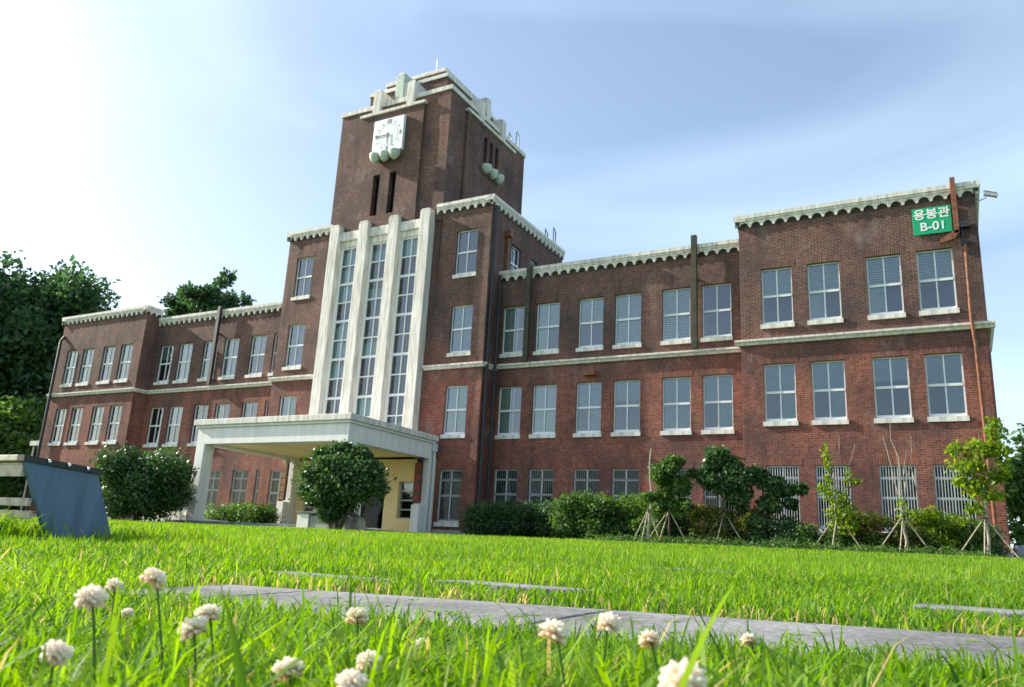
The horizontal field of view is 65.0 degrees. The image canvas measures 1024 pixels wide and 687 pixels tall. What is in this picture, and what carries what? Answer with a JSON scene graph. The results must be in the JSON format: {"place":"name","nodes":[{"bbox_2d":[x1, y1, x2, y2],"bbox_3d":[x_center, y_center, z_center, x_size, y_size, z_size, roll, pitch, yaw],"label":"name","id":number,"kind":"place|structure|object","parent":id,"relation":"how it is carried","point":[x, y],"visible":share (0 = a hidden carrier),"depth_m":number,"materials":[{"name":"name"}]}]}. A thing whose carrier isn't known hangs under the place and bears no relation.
{"place":"outdoors","nodes":[
{"label":"outdoors","id":0,"kind":"place"},
{"bbox_2d":[0,502,1023,686],"bbox_3d":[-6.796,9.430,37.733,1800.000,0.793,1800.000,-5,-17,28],"label":"ground","id":1,"kind":"structure","parent":0,"point":[652,610],"depth_m":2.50,"materials":[{"name":"green plant"}]},
{"bbox_2d":[0,446,36,509],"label":"broadleaf tree","id":2,"kind":"object","parent":1,"relation":"on","point":[10,487],"visible":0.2,"depth_m":53.83,"materials":[{"name":"green plant"}]},
{"bbox_2d":[0,391,47,480],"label":"broadleaf tree","id":3,"kind":"object","parent":1,"relation":"on","point":[21,425],"visible":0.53,"depth_m":55.92,"materials":[{"name":"green plant"}]},
{"bbox_2d":[0,246,53,335],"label":"broadleaf tree","id":4,"kind":"object","parent":1,"relation":"on","point":[17,277],"visible":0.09,"depth_m":68.80,"materials":[{"name":"green plant"}]},
{"bbox_2d":[0,278,64,410],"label":"broadleaf tree","id":5,"kind":"object","parent":1,"relation":"on","point":[24,345],"visible":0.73,"depth_m":62.85,"materials":[{"name":"green plant"}]},
{"bbox_2d":[0,455,110,540],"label":"park bench","id":6,"kind":"object","parent":1,"relation":"on","point":[61,492],"visible":0.9,"depth_m":6.14,"materials":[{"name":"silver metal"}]},
{"bbox_2d":[39,639,73,686],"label":"clover flower","id":7,"kind":"object","parent":1,"relation":"on","point":[59,653],"visible":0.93,"depth_m":0.60,"materials":[{"name":"white plant"}]},
{"bbox_2d":[0,254,121,437],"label":"broadleaf tree","id":8,"kind":"object","parent":1,"relation":"on","point":[69,291],"visible":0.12,"depth_m":67.29,"materials":[{"name":"green plant"}]},
{"bbox_2d":[73,584,109,686],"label":"clover flower","id":9,"kind":"object","parent":1,"relation":"on","point":[92,596],"visible":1,"depth_m":0.62,"materials":[{"name":"white plant"}]},
{"bbox_2d":[85,441,202,521],"bbox_3d":[-15.065,5.742,32.694,4.777,3.390,4.331,-5,-17,28],"label":"round shrub","id":10,"kind":"object","parent":1,"relation":"on","point":[154,483],"visible":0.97,"depth_m":31.83,"materials":[{"name":"green plant"}]},
{"bbox_2d":[139,567,166,682],"bbox_3d":[-0.343,0.296,0.755,0.033,0.167,0.033,-5,-17,28],"label":"clover flower","id":11,"kind":"object","parent":1,"relation":"on","point":[155,578],"visible":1,"depth_m":0.77,"materials":[{"name":"white plant"}]},
{"bbox_2d":[177,615,208,673],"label":"clover flower","id":12,"kind":"object","parent":1,"relation":"on","point":[193,627],"visible":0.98,"depth_m":0.74,"materials":[{"name":"white plant"}]},
{"bbox_2d":[157,267,256,316],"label":"broadleaf tree","id":13,"kind":"object","parent":1,"relation":"on","point":[206,297],"visible":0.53,"depth_m":67.19,"materials":[{"name":"green plant"}]},
{"bbox_2d":[194,604,221,679],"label":"clover flower","id":14,"kind":"object","parent":1,"relation":"on","point":[209,615],"visible":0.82,"depth_m":0.80,"materials":[{"name":"white plant"}]},
{"bbox_2d":[222,591,247,686],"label":"grass blade","id":15,"kind":"object","parent":1,"relation":"on","point":[241,673],"depth_m":0.48,"materials":[{"name":"green plant"}]},
{"bbox_2d":[204,498,285,523],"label":"hedge","id":16,"kind":"object","parent":1,"relation":"on","point":[248,512],"visible":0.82,"depth_m":36.56,"materials":[{"name":"green plant"}]},
{"bbox_2d":[271,656,305,686],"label":"clover flower","id":17,"kind":"object","parent":1,"relation":"on","point":[285,662],"visible":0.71,"depth_m":0.66,"materials":[{"name":"white plant"}]},
{"bbox_2d":[296,511,358,529],"bbox_3d":[-6.696,6.431,28.918,2.500,0.700,0.550,-5,-17,28],"label":"planter","id":18,"kind":"object","parent":1,"relation":"on","point":[307,519],"visible":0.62,"depth_m":29.00,"materials":[{"name":"white paint"}]},
{"bbox_2d":[288,439,396,529],"bbox_3d":[-5.970,4.989,28.121,4.265,3.304,3.017,-5,-17,28],"label":"round tree","id":19,"kind":"object","parent":1,"relation":"on","point":[340,478],"visible":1,"depth_m":27.54,"materials":[{"name":"green plant"}]},
{"bbox_2d":[334,668,369,686],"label":"clover flower","id":20,"kind":"object","parent":1,"relation":"on","point":[352,677],"visible":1,"depth_m":0.58,"materials":[{"name":"white plant"}]},
{"bbox_2d":[345,607,368,654],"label":"clover flower","id":21,"kind":"object","parent":1,"relation":"on","point":[360,616],"visible":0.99,"depth_m":0.87,"materials":[{"name":"white plant"}]},
{"bbox_2d":[355,649,381,678],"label":"clover flower","id":22,"kind":"object","parent":1,"relation":"on","point":[362,656],"visible":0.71,"depth_m":0.77,"materials":[{"name":"white plant"}]},
{"bbox_2d":[4,572,1023,686],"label":"clover leaves","id":23,"kind":"object","parent":1,"relation":"on","point":[743,652],"visible":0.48,"depth_m":1.35,"materials":[{"name":"green plant"}]},
{"bbox_2d":[20,59,1013,557],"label":"university building","id":24,"kind":"structure","parent":1,"relation":"on","point":[454,323],"depth_m":35.30,"materials":[{"name":"brick"}]},
{"bbox_2d":[47,404,68,445],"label":"window","id":25,"kind":"structure","parent":24,"relation":"in","point":[62,414],"depth_m":50.42,"materials":[{"name":"white glass"}]},
{"bbox_2d":[59,346,79,387],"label":"window","id":26,"kind":"structure","parent":24,"relation":"in","point":[73,358],"depth_m":51.34,"materials":[{"name":"white glass"}]},
{"bbox_2d":[75,344,96,385],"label":"window","id":27,"kind":"structure","parent":24,"relation":"in","point":[84,382],"depth_m":50.57,"materials":[{"name":"white glass"}]},
{"bbox_2d":[84,402,106,444],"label":"window","id":28,"kind":"structure","parent":24,"relation":"in","point":[96,422],"depth_m":48.64,"materials":[{"name":"white glass"}]},
{"bbox_2d":[96,342,117,384],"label":"window","id":29,"kind":"structure","parent":24,"relation":"in","point":[113,344],"depth_m":49.61,"materials":[{"name":"white glass"}]},
{"bbox_2d":[113,340,134,382],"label":"window","id":30,"kind":"structure","parent":24,"relation":"in","point":[126,357],"depth_m":48.80,"materials":[{"name":"white glass"}]},
{"bbox_2d":[143,403,165,447],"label":"window","id":31,"kind":"structure","parent":24,"relation":"in","point":[162,405],"depth_m":47.32,"materials":[{"name":"white glass"}]},
{"bbox_2d":[153,341,175,384],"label":"window","id":32,"kind":"structure","parent":24,"relation":"in","point":[168,350],"depth_m":48.36,"materials":[{"name":"white glass"}]},
{"bbox_2d":[161,402,184,446],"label":"window","id":33,"kind":"structure","parent":24,"relation":"in","point":[176,423],"depth_m":46.61,"materials":[{"name":"white glass"}]},
{"bbox_2d":[172,339,194,383],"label":"window","id":34,"kind":"structure","parent":24,"relation":"in","point":[186,353],"depth_m":47.54,"materials":[{"name":"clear glass"}]},
{"bbox_2d":[197,336,220,381],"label":"window","id":35,"kind":"structure","parent":24,"relation":"in","point":[204,374],"depth_m":46.63,"materials":[{"name":"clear glass"}]},
{"bbox_2d":[218,333,241,379],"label":"window","id":36,"kind":"structure","parent":24,"relation":"in","point":[232,344],"depth_m":45.72,"materials":[{"name":"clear glass"}]},
{"bbox_2d":[229,466,250,505],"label":"window","id":37,"kind":"structure","parent":24,"relation":"in","point":[237,468],"depth_m":42.80,"materials":[{"name":"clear glass"}]},
{"bbox_2d":[241,397,259,417],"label":"window","id":38,"kind":"structure","parent":24,"relation":"in","point":[250,410],"depth_m":43.93,"materials":[{"name":"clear glass"}]},
{"bbox_2d":[244,330,268,377],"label":"window","id":39,"kind":"structure","parent":24,"relation":"in","point":[250,375],"depth_m":44.75,"materials":[{"name":"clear glass"}]},
{"bbox_2d":[275,459,290,523],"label":"pillar","id":40,"kind":"structure","parent":24,"relation":"on","point":[282,506],"depth_m":38.51,"materials":[{"name":"white paint"}]},
{"bbox_2d":[278,391,298,415],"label":"window","id":41,"kind":"structure","parent":24,"relation":"in","point":[288,407],"depth_m":41.12,"materials":[{"name":"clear glass"}]},
{"bbox_2d":[282,319,307,370],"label":"window","id":42,"kind":"structure","parent":24,"relation":"in","point":[296,338],"depth_m":41.92,"materials":[{"name":"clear glass"}]},
{"bbox_2d":[290,251,315,300],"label":"window","id":43,"kind":"structure","parent":24,"relation":"in","point":[302,296],"depth_m":42.83,"materials":[{"name":"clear glass"}]},
{"bbox_2d":[324,247,356,413],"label":"window","id":44,"kind":"structure","parent":24,"relation":"in","point":[345,295],"depth_m":40.50,"materials":[{"name":"grey glass"}]},
{"bbox_2d":[354,242,386,417],"bbox_3d":[-6.809,-0.297,39.284,1.200,9.860,0.166,-5,-17,28],"label":"window","id":45,"kind":"structure","parent":24,"relation":"in","point":[364,405],"depth_m":39.39,"materials":[{"name":"grey glass"}]},
{"bbox_2d":[372,114,406,152],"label":"tower clock","id":46,"kind":"object","parent":24,"relation":"attached to","point":[389,133],"visible":0.98,"depth_m":41.67,"materials":[{"name":"white"}]},
{"bbox_2d":[385,237,417,425],"bbox_3d":[-5.143,-0.443,38.383,1.200,9.860,0.166,-5,-17,28],"label":"window","id":47,"kind":"structure","parent":24,"relation":"in","point":[410,246],"depth_m":38.69,"materials":[{"name":"grey glass"}]},
{"bbox_2d":[409,458,423,531],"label":"pillar","id":48,"kind":"structure","parent":24,"relation":"on","point":[416,517],"depth_m":34.73,"materials":[{"name":"white paint"}]},
{"bbox_2d":[433,464,464,526],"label":"window","id":49,"kind":"structure","parent":24,"relation":"in","point":[448,522],"depth_m":35.02,"materials":[{"name":"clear glass"}]},
{"bbox_2d":[440,380,469,438],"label":"window","id":50,"kind":"structure","parent":24,"relation":"in","point":[456,398],"depth_m":36.11,"materials":[{"name":"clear glass"}]},
{"bbox_2d":[446,299,475,356],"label":"window","id":51,"kind":"structure","parent":24,"relation":"in","point":[460,343],"depth_m":37.08,"materials":[{"name":"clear glass"}]},
{"bbox_2d":[452,223,480,278],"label":"window","id":52,"kind":"structure","parent":24,"relation":"in","point":[467,274],"depth_m":37.98,"materials":[{"name":"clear glass"}]},
{"bbox_2d":[492,464,519,504],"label":"window","id":53,"kind":"structure","parent":24,"relation":"in","point":[499,467],"depth_m":35.13,"materials":[{"name":"clear glass"}]},
{"bbox_2d":[494,381,524,438],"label":"window","id":54,"kind":"structure","parent":24,"relation":"in","point":[507,394],"depth_m":36.09,"materials":[{"name":"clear glass"}]},
{"bbox_2d":[499,300,524,357],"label":"window","id":55,"kind":"structure","parent":24,"relation":"in","point":[511,316],"depth_m":37.07,"materials":[{"name":"clear glass"}]},
{"bbox_2d":[526,464,555,503],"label":"window","id":56,"kind":"structure","parent":24,"relation":"in","point":[533,467],"depth_m":34.33,"materials":[{"name":"clear glass"}]},
{"bbox_2d":[529,379,559,438],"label":"window","id":57,"kind":"structure","parent":24,"relation":"in","point":[544,401],"depth_m":35.22,"materials":[{"name":"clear glass"}]},
{"bbox_2d":[533,296,562,355],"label":"window","id":58,"kind":"structure","parent":24,"relation":"in","point":[542,336],"depth_m":36.22,"materials":[{"name":"clear glass"}]},
{"bbox_2d":[571,463,601,496],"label":"window","id":59,"kind":"structure","parent":24,"relation":"in","point":[587,467],"depth_m":33.37,"materials":[{"name":"clear glass"}]},
{"bbox_2d":[573,376,603,437],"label":"window","id":60,"kind":"structure","parent":24,"relation":"in","point":[588,394],"depth_m":34.22,"materials":[{"name":"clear glass"}]},
{"bbox_2d":[576,291,606,351],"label":"window","id":61,"kind":"structure","parent":24,"relation":"in","point":[591,306],"depth_m":35.23,"materials":[{"name":"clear glass"}]},
{"bbox_2d":[609,463,641,499],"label":"window","id":62,"kind":"structure","parent":24,"relation":"in","point":[626,467],"depth_m":32.55,"materials":[{"name":"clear glass"}]},
{"bbox_2d":[611,373,642,436],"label":"window","id":63,"kind":"structure","parent":24,"relation":"in","point":[627,390],"depth_m":33.49,"materials":[{"name":"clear glass"}]},
{"bbox_2d":[612,287,643,348],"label":"window","id":64,"kind":"structure","parent":24,"relation":"in","point":[626,343],"depth_m":34.36,"materials":[{"name":"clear glass"}]},
{"bbox_2d":[660,281,690,345],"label":"window","id":65,"kind":"structure","parent":24,"relation":"in","point":[674,339],"depth_m":33.36,"materials":[{"name":"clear glass"}]},
{"bbox_2d":[659,370,692,435],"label":"window","id":66,"kind":"structure","parent":24,"relation":"in","point":[676,391],"depth_m":32.41,"materials":[{"name":"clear glass"}]},
{"bbox_2d":[699,276,733,341],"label":"window","id":67,"kind":"structure","parent":24,"relation":"in","point":[725,337],"depth_m":32.49,"materials":[{"name":"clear glass"}]},
{"bbox_2d":[699,368,734,434],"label":"window","id":68,"kind":"structure","parent":24,"relation":"in","point":[717,389],"depth_m":31.60,"materials":[{"name":"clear glass"}]},
{"bbox_2d":[757,260,794,328],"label":"window","id":69,"kind":"structure","parent":24,"relation":"in","point":[779,324],"depth_m":30.69,"materials":[{"name":"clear glass"}]},
{"bbox_2d":[760,356,798,426],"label":"window","id":70,"kind":"structure","parent":24,"relation":"in","point":[780,379],"depth_m":29.67,"materials":[{"name":"clear glass"}]},
{"bbox_2d":[763,459,801,533],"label":"window","id":71,"kind":"structure","parent":24,"relation":"in","point":[765,461],"depth_m":28.72,"materials":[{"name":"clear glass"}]},
{"bbox_2d":[803,254,843,325],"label":"window","id":72,"kind":"structure","parent":24,"relation":"in","point":[817,303],"depth_m":29.87,"materials":[{"name":"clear glass"}]},
{"bbox_2d":[807,353,848,424],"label":"window","id":73,"kind":"structure","parent":24,"relation":"in","point":[827,376],"depth_m":28.86,"materials":[{"name":"clear glass"}]},
{"bbox_2d":[811,458,853,532],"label":"window","id":74,"kind":"structure","parent":24,"relation":"in","point":[842,461],"depth_m":27.91,"materials":[{"name":"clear glass"}]},
{"bbox_2d":[862,247,905,320],"bbox_3d":[13.354,-2.110,28.771,1.370,2.630,0.343,-5,-17,28],"label":"window","id":75,"kind":"structure","parent":24,"relation":"in","point":[877,305],"depth_m":28.90,"materials":[{"name":"white glass"}]},
{"bbox_2d":[868,349,913,423],"bbox_3d":[13.150,1.496,27.810,1.370,2.575,0.310,-5,-17,28],"label":"window","id":76,"kind":"structure","parent":24,"relation":"in","point":[891,369],"depth_m":27.97,"materials":[{"name":"white glass"}]},
{"bbox_2d":[874,458,919,535],"bbox_3d":[12.941,5.154,26.831,1.370,2.630,0.270,-5,-17,28],"label":"window","id":77,"kind":"structure","parent":24,"relation":"in","point":[882,462],"depth_m":26.97,"materials":[{"name":"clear glass"}]},
{"bbox_2d":[912,205,952,235],"bbox_3d":[14.846,-4.350,28.390,1.220,1.000,0.060,-5,-17,28],"label":"building sign","id":78,"kind":"object","parent":24,"relation":"attached to","point":[932,220],"visible":1,"depth_m":28.36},
{"bbox_2d":[912,240,959,315],"bbox_3d":[14.787,-2.239,27.984,1.370,2.630,0.322,-5,-17,28],"label":"window","id":79,"kind":"structure","parent":24,"relation":"in","point":[953,309],"depth_m":28.13,"materials":[{"name":"white glass"}]},
{"bbox_2d":[920,345,969,421],"bbox_3d":[14.588,1.370,27.032,1.370,2.575,0.310,-5,-17,28],"label":"window","id":80,"kind":"structure","parent":24,"relation":"in","point":[942,370],"depth_m":27.11,"materials":[{"name":"clear glass"}]},
{"bbox_2d":[928,457,976,530],"bbox_3d":[14.400,4.939,26.106,1.370,2.430,0.206,-5,-17,28],"label":"window","id":81,"kind":"structure","parent":24,"relation":"in","point":[936,462],"depth_m":26.25,"materials":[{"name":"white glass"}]},
{"bbox_2d":[538,618,570,686],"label":"clover flower","id":82,"kind":"object","parent":1,"relation":"on","point":[556,631],"visible":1,"depth_m":0.66,"materials":[{"name":"white plant"}]},
{"bbox_2d":[594,611,621,662],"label":"clover flower","id":83,"kind":"object","parent":1,"relation":"on","point":[607,621],"visible":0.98,"depth_m":0.80,"materials":[{"name":"white plant"}]},
{"bbox_2d":[638,629,661,677],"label":"clover flower","id":84,"kind":"object","parent":1,"relation":"on","point":[653,638],"visible":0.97,"depth_m":0.74,"materials":[{"name":"white plant"}]},
{"bbox_2d":[657,657,708,686],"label":"clover flower","id":85,"kind":"object","parent":1,"relation":"on","point":[672,674],"visible":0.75,"depth_m":0.43,"materials":[{"name":"white plant"}]},
{"bbox_2d":[678,580,736,686],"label":"grass blade","id":86,"kind":"object","parent":1,"relation":"on","point":[686,675],"depth_m":0.43,"materials":[{"name":"green plant"}]},
{"bbox_2d":[1003,423,1023,552],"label":"broadleaf tree","id":87,"kind":"object","parent":1,"relation":"on","point":[1015,504],"visible":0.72,"depth_m":34.22,"materials":[{"name":"green plant"}]},
{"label":"planting bed soil","id":88,"kind":"structure","parent":1,"relation":"on","visible":0},
{"bbox_2d":[457,497,584,538],"bbox_3d":[0.676,7.011,31.793,6.288,1.916,2.792,-5,-17,28],"label":"hedge","id":89,"kind":"object","parent":88,"relation":"on","point":[512,519],"visible":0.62,"depth_m":31.51,"materials":[{"name":"green plant"}]},
{"bbox_2d":[545,489,683,539],"bbox_3d":[3.856,6.445,29.698,4.990,2.181,2.987,-5,-17,28],"label":"hedge","id":90,"kind":"object","parent":88,"relation":"on","point":[598,514],"visible":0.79,"depth_m":29.13,"materials":[{"name":"green plant"}]},
{"bbox_2d":[634,448,658,539],"bbox_3d":[4.457,5.101,26.583,0.986,3.310,0.653,3,-15,-1],"label":"staked tree","id":91,"kind":"object","parent":88,"relation":"on","point":[648,513],"visible":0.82,"depth_m":26.56,"materials":[{"name":"brown plant"}]},
{"bbox_2d":[642,453,694,539],"bbox_3d":[5.173,5.204,26.669,1.720,3.237,1.388,3,-15,-1],"label":"staked tree","id":92,"kind":"object","parent":88,"relation":"on","point":[663,473],"visible":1,"depth_m":26.60,"materials":[{"name":"green plant"}]},
{"bbox_2d":[639,496,702,540],"bbox_3d":[5.510,6.078,27.339,2.335,1.831,1.186,0,-15,12],"label":"garden shrub","id":93,"kind":"object","parent":88,"relation":"on","point":[658,516],"visible":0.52,"depth_m":27.22,"materials":[{"name":"green plant"}]},
{"bbox_2d":[686,503,738,541],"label":"garden shrub","id":94,"kind":"object","parent":88,"relation":"on","point":[704,513],"visible":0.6,"depth_m":26.26,"materials":[{"name":"green plant"}]},
{"bbox_2d":[686,444,753,546],"bbox_3d":[6.668,4.994,26.146,2.433,3.535,1.544,-5,-17,28],"label":"staked tree","id":95,"kind":"object","parent":88,"relation":"on","point":[732,483],"visible":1,"depth_m":26.06,"materials":[{"name":"green plant"}]},
{"bbox_2d":[718,505,777,544],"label":"garden shrub","id":96,"kind":"object","parent":88,"relation":"on","point":[745,525],"visible":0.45,"depth_m":25.97,"materials":[{"name":"green plant"}]},
{"bbox_2d":[745,463,809,538],"bbox_3d":[8.344,5.263,25.636,2.306,2.919,1.280,-5,-17,28],"label":"staked tree","id":97,"kind":"object","parent":88,"relation":"on","point":[776,487],"visible":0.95,"depth_m":25.54,"materials":[{"name":"green plant"}]},
{"bbox_2d":[745,511,811,544],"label":"garden shrub","id":98,"kind":"object","parent":88,"relation":"on","point":[765,527],"visible":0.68,"depth_m":25.21,"materials":[{"name":"green plant"}]},
{"bbox_2d":[575,530,998,557],"bbox_3d":[7.803,6.276,24.500,12.232,0.797,2.427,-5,-17,28],"label":"ground cover","id":99,"kind":"object","parent":88,"relation":"on","point":[793,545],"visible":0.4,"depth_m":23.72,"materials":[{"name":"green plant"}]},
{"bbox_2d":[786,517,860,550],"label":"garden shrub","id":100,"kind":"object","parent":88,"relation":"on","point":[826,538],"visible":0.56,"depth_m":24.34,"materials":[{"name":"green plant"}]},
{"bbox_2d":[813,441,863,549],"bbox_3d":[9.762,4.583,24.290,1.602,3.711,1.269,3,-15,-1],"label":"staked tree","id":101,"kind":"object","parent":88,"relation":"on","point":[840,519],"visible":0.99,"depth_m":24.24,"materials":[{"name":"green plant"}]},
{"bbox_2d":[830,509,897,548],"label":"garden shrub","id":102,"kind":"object","parent":88,"relation":"on","point":[871,522],"visible":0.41,"depth_m":24.25,"materials":[{"name":"green plant"}]},
{"bbox_2d":[883,429,930,552],"bbox_3d":[11.236,4.184,23.252,1.405,4.111,1.040,4,-15,-4],"label":"staked tree","id":103,"kind":"object","parent":88,"relation":"on","point":[902,504],"visible":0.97,"depth_m":23.30,"materials":[{"name":"brown plant"}]},
{"bbox_2d":[872,514,946,551],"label":"garden shrub","id":104,"kind":"object","parent":88,"relation":"on","point":[910,531],"visible":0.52,"depth_m":23.69,"materials":[{"name":"green plant"}]},
{"bbox_2d":[896,505,972,551],"bbox_3d":[12.680,5.624,23.741,2.535,1.640,1.334,7,-15,-15],"label":"garden shrub","id":105,"kind":"object","parent":88,"relation":"on","point":[926,515],"visible":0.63,"depth_m":23.56,"materials":[{"name":"green plant"}]},
{"bbox_2d":[928,512,1003,552],"bbox_3d":[13.246,5.746,23.816,2.218,1.500,1.979,-5,-17,28],"label":"garden shrub","id":106,"kind":"object","parent":88,"relation":"on","point":[976,541],"visible":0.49,"depth_m":23.12,"materials":[{"name":"green plant"}]},
{"bbox_2d":[943,416,1018,556],"bbox_3d":[13.067,4.044,22.368,1.805,4.126,1.417,-5,-17,28],"label":"staked tree","id":107,"kind":"object","parent":88,"relation":"on","point":[997,448],"visible":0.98,"depth_m":22.53,"materials":[{"name":"green plant"}]},
{"bbox_2d":[0,0,1023,552],"label":"sky","id":108,"kind":"structure","parent":0,"point":[158,145],"materials":[{"name":"blue"}]},
{"bbox_2d":[60,566,1023,673],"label":"path","id":109,"kind":"structure","parent":0,"point":[772,630],"depth_m":1.88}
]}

